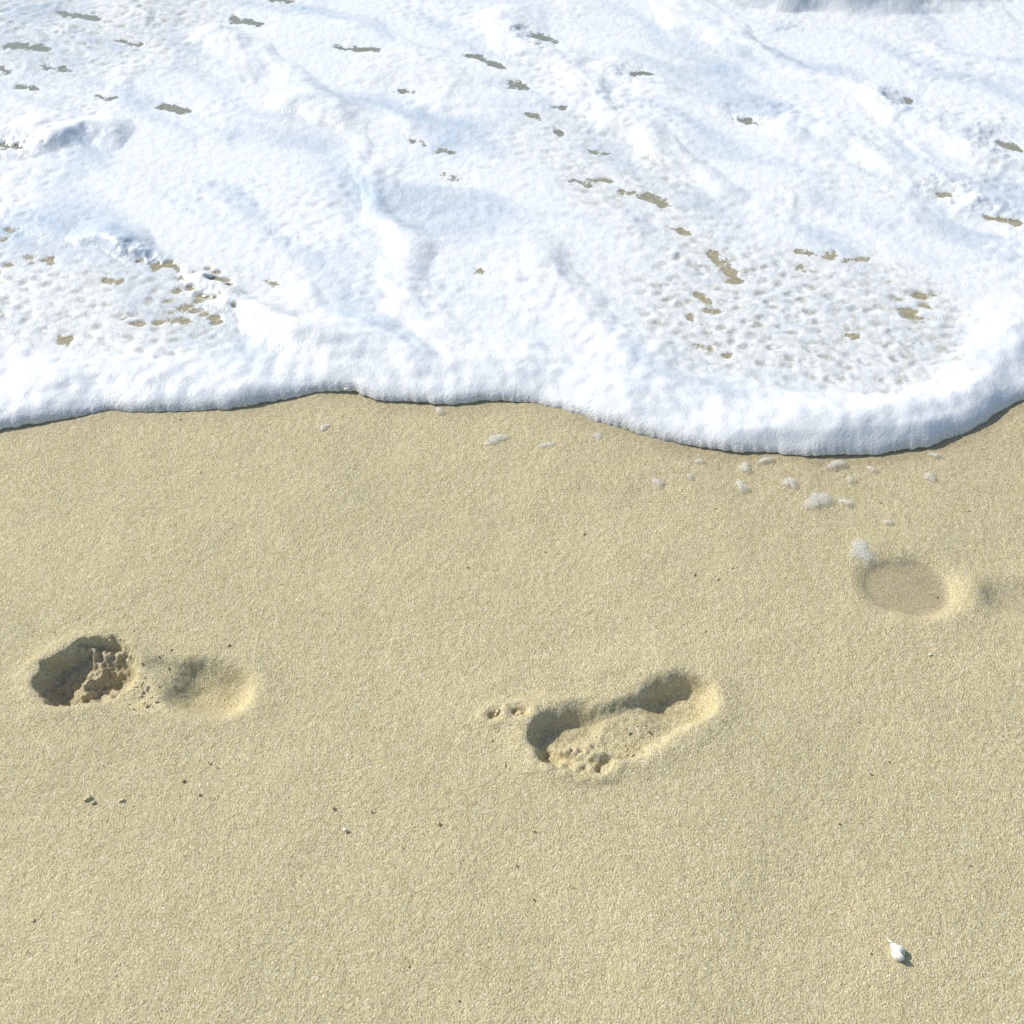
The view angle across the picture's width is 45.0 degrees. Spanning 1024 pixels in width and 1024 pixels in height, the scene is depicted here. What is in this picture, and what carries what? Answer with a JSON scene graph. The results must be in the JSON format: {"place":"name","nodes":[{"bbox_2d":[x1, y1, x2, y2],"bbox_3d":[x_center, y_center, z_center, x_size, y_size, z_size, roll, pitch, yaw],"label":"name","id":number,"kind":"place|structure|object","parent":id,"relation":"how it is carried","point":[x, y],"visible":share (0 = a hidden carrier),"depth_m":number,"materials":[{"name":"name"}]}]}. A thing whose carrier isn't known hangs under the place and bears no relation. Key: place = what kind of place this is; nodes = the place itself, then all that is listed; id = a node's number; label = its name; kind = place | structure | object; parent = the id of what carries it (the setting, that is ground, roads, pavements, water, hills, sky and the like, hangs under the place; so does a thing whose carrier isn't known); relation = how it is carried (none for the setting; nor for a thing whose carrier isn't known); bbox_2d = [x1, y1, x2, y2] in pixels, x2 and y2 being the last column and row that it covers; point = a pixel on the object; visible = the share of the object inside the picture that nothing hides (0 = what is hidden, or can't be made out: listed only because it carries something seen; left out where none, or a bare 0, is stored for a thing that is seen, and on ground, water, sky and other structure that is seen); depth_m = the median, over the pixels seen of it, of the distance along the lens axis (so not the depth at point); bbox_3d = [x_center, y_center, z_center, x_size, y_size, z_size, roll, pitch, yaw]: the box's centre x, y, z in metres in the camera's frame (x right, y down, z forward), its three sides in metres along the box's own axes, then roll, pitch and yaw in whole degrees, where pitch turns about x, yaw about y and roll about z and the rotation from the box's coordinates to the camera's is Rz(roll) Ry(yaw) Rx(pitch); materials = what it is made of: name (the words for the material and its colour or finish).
{"place":"outdoors","nodes":[
{"label":"outdoors","id":0,"kind":"place"},
{"bbox_2d":[0,391,1023,1023],"bbox_3d":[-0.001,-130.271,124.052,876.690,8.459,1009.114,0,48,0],"label":"sand beach","id":1,"kind":"structure","parent":0,"point":[780,895],"depth_m":1.43,"materials":[{"name":"beige sand"}]},
{"bbox_2d":[0,618,291,729],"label":"footprint","id":2,"kind":"object","parent":1,"relation":"on","point":[84,673],"visible":1,"depth_m":1.52},
{"bbox_2d":[26,418,969,1000],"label":"sand clumps","id":3,"kind":"object","parent":1,"relation":"on","point":[88,798],"visible":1,"depth_m":1.46,"materials":[{"name":"beige sand"}]},
{"bbox_2d":[0,0,1023,455],"bbox_3d":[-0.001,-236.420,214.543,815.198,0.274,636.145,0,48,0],"label":"sea foam","id":4,"kind":"object","parent":1,"relation":"on","point":[786,226],"visible":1,"depth_m":2.13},
{"bbox_2d":[477,647,756,793],"bbox_3d":[0.118,0.247,1.466,0.315,0.034,0.200,0,48,0],"label":"footprint","id":5,"kind":"object","parent":1,"relation":"on","point":[686,706],"visible":1,"depth_m":1.46},
{"bbox_2d":[321,407,939,559],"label":"foam scraps","id":6,"kind":"object","parent":1,"relation":"on","point":[867,554],"visible":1,"depth_m":1.72,"materials":[{"name":"white liquid"}]},
{"bbox_2d":[343,387,931,831],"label":"shell fragments","id":7,"kind":"object","parent":1,"relation":"on","point":[345,829],"visible":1,"depth_m":1.52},
{"bbox_2d":[884,934,904,960],"bbox_3d":[0.396,0.448,1.274,0.015,0.016,0.030,-8,48,-7],"label":"seashell","id":8,"kind":"object","parent":1,"relation":"on","point":[898,952],"visible":1,"depth_m":1.27,"materials":[{"name":"white"}]},
{"bbox_2d":[814,538,1011,639],"bbox_3d":[0.512,0.097,1.592,0.219,0.014,0.165,0,48,0],"label":"footprint","id":9,"kind":"object","parent":1,"relation":"on","point":[888,588],"visible":1,"depth_m":1.59},
{"bbox_2d":[985,559,1023,638],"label":"footprint","id":10,"kind":"object","parent":1,"relation":"on","point":[1007,576],"visible":1,"depth_m":1.59}
]}

